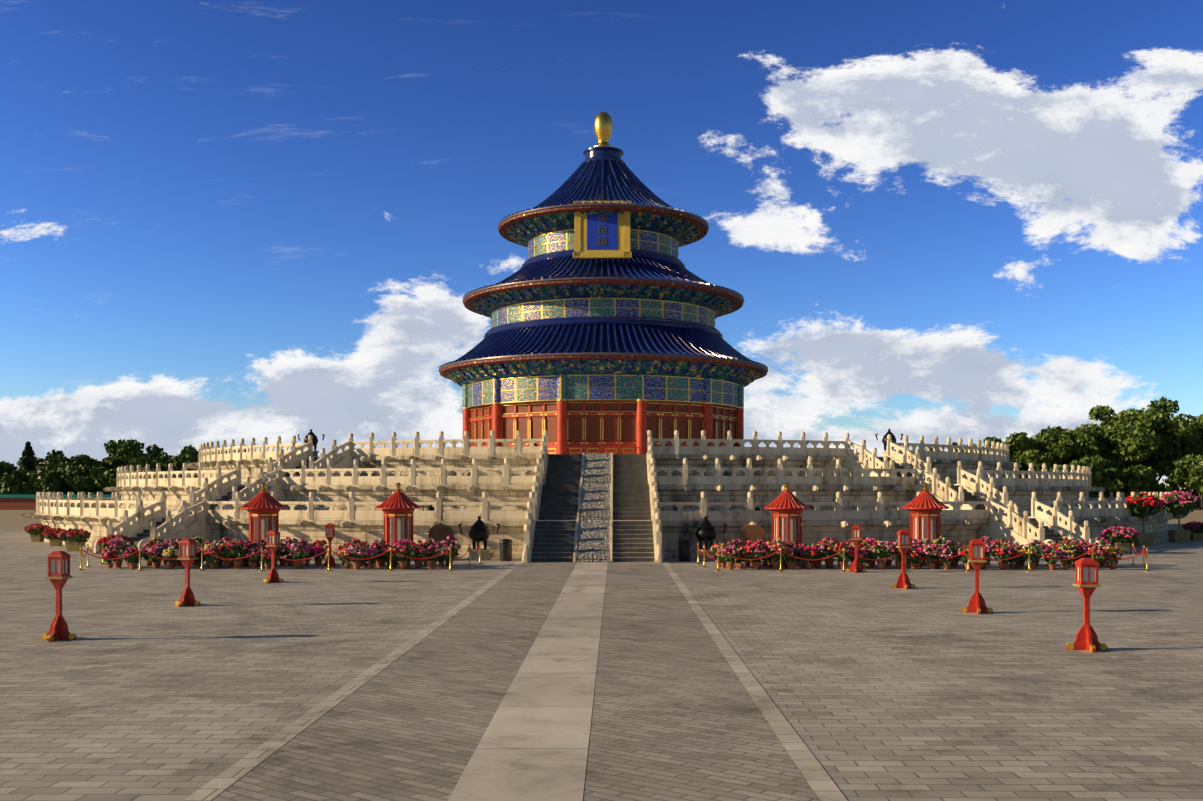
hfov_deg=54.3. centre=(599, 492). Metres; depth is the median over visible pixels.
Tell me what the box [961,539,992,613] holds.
lantern stand
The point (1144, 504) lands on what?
flower standard
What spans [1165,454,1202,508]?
tree
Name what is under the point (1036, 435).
tree
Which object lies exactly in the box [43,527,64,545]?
potted flowers
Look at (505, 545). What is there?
litter bin
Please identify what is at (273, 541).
lantern stand
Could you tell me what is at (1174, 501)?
flower standard
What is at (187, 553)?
lantern stand
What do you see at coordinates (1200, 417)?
tree
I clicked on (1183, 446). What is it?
tree
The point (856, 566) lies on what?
lantern stand
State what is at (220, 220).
sky
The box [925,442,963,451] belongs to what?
tree
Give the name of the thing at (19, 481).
tree
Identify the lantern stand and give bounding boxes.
[41,551,76,641]
[175,539,200,606]
[263,530,283,582]
[321,523,338,566]
[845,525,866,572]
[891,529,915,588]
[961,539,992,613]
[1065,558,1107,652]
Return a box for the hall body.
[448,112,756,453]
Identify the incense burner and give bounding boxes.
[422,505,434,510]
[458,516,499,560]
[685,516,726,560]
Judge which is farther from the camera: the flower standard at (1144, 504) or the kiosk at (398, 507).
the flower standard at (1144, 504)
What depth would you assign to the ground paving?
22.34 m
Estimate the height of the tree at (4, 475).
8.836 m
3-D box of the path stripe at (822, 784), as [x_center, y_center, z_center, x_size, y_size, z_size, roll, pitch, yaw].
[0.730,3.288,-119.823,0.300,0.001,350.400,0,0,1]
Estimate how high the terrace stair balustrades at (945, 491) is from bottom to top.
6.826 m
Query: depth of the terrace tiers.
66.35 m
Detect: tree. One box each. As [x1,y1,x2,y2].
[0,461,16,474]
[0,469,46,493]
[0,473,10,479]
[14,456,72,493]
[20,441,34,471]
[32,462,111,493]
[36,449,109,493]
[93,466,155,493]
[98,439,173,471]
[134,445,197,476]
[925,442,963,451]
[957,432,1040,477]
[983,436,1037,446]
[1010,422,1112,477]
[1031,432,1047,475]
[1048,455,1124,491]
[1071,412,1154,463]
[1075,405,1199,477]
[1096,465,1157,495]
[1118,396,1202,491]
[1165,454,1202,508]
[1196,414,1202,419]
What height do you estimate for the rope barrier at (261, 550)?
1.020 m
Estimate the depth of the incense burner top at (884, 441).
77.66 m
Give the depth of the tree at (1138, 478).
232.68 m
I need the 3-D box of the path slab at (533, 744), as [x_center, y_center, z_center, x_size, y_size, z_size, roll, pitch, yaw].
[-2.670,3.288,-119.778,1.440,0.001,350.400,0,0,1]
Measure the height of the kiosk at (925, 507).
3.800 m
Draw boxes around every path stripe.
[183,562,523,800]
[662,562,847,800]
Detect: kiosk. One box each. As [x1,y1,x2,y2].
[240,482,286,560]
[376,482,420,559]
[764,482,809,560]
[902,482,948,557]
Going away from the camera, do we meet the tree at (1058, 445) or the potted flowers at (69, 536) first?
the potted flowers at (69, 536)
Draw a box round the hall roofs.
[439,146,767,382]
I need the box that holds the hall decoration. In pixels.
[446,201,760,453]
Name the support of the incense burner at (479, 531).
on the ground paving
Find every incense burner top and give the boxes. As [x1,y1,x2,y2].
[297,429,324,456]
[875,429,902,456]
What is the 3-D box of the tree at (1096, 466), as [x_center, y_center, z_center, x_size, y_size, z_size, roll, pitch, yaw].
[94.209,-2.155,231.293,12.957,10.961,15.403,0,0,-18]
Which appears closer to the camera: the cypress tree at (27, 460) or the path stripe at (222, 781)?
the path stripe at (222, 781)
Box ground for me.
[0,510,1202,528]
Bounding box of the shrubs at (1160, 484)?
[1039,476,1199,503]
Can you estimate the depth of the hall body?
95.28 m
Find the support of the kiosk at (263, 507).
on the ground paving
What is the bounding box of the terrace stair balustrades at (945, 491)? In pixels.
[94,437,1100,562]
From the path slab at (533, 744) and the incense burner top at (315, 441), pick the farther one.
the incense burner top at (315, 441)
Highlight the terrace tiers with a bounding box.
[36,454,1171,557]
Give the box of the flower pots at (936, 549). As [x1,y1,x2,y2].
[710,536,1123,569]
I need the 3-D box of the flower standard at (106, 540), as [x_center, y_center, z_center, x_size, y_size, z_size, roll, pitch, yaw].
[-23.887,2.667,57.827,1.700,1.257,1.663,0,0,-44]
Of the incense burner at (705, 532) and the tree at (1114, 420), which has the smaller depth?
the incense burner at (705, 532)
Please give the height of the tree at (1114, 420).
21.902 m
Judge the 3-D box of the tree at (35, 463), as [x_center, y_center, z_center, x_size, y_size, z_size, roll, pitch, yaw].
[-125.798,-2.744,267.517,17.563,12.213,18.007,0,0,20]
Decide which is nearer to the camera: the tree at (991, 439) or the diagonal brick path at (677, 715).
the diagonal brick path at (677, 715)
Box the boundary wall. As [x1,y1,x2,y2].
[0,494,120,509]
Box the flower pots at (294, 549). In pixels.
[101,535,460,569]
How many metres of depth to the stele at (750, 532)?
57.40 m
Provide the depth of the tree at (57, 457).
253.62 m
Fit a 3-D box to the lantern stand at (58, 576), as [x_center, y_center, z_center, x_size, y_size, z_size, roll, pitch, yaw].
[-12.118,2.302,26.262,0.616,1.988,0.616,0,0,-38]
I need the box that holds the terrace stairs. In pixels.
[100,453,1076,562]
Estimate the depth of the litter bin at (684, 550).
56.11 m
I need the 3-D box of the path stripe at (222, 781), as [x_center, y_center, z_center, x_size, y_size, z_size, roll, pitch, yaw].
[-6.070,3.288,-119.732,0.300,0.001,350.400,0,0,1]
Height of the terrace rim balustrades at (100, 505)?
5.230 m
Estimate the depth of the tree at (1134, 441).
242.69 m
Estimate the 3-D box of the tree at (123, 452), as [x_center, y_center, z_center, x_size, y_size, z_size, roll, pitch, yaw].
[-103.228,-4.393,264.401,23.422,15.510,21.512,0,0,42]
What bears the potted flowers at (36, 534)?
on the ground paving
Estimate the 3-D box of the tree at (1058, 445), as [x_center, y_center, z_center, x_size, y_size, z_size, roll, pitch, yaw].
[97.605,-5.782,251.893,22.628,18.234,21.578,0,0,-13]
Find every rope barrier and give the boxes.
[77,542,482,570]
[695,542,1150,571]
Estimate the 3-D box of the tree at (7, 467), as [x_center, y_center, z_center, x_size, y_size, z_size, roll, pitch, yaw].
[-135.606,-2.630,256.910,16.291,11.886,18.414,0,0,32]
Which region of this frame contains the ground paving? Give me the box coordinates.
[0,529,1202,800]
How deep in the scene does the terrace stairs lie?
63.38 m
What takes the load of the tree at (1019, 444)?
on the lawn
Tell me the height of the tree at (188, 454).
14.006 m
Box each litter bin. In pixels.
[499,539,512,560]
[678,539,690,561]
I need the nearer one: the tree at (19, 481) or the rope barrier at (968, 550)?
the rope barrier at (968, 550)
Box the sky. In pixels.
[0,0,1202,490]
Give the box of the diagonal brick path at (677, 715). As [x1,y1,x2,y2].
[211,562,818,800]
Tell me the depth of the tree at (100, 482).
240.71 m
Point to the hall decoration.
(599, 235)
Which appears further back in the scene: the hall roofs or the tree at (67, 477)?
the tree at (67, 477)
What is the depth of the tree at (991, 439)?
267.12 m
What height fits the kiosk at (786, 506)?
3.800 m
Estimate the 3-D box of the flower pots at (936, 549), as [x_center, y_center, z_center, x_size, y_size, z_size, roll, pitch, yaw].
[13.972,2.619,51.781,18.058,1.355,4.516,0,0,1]
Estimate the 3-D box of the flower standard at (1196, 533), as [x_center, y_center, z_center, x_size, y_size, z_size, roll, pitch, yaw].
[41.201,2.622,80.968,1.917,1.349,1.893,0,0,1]
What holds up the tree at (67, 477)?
on the lawn
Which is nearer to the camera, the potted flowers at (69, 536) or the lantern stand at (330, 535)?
the lantern stand at (330, 535)
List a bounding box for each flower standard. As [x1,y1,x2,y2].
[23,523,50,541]
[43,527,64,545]
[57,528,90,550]
[97,534,133,558]
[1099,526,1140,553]
[1123,492,1164,545]
[1160,491,1198,541]
[1181,521,1202,540]
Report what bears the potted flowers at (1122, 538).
on the ground paving
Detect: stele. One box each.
[428,525,456,559]
[740,525,764,559]
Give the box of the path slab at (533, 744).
[448,562,607,800]
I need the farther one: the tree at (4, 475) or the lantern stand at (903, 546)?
the tree at (4, 475)
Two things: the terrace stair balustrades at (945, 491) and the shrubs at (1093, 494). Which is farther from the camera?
the shrubs at (1093, 494)
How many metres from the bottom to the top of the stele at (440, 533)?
1.720 m
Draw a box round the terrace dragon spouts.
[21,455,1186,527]
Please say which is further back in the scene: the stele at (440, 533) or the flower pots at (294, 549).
the stele at (440, 533)
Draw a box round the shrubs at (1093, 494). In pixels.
[1088,483,1200,508]
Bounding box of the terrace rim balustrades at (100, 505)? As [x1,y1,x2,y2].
[36,430,1170,520]

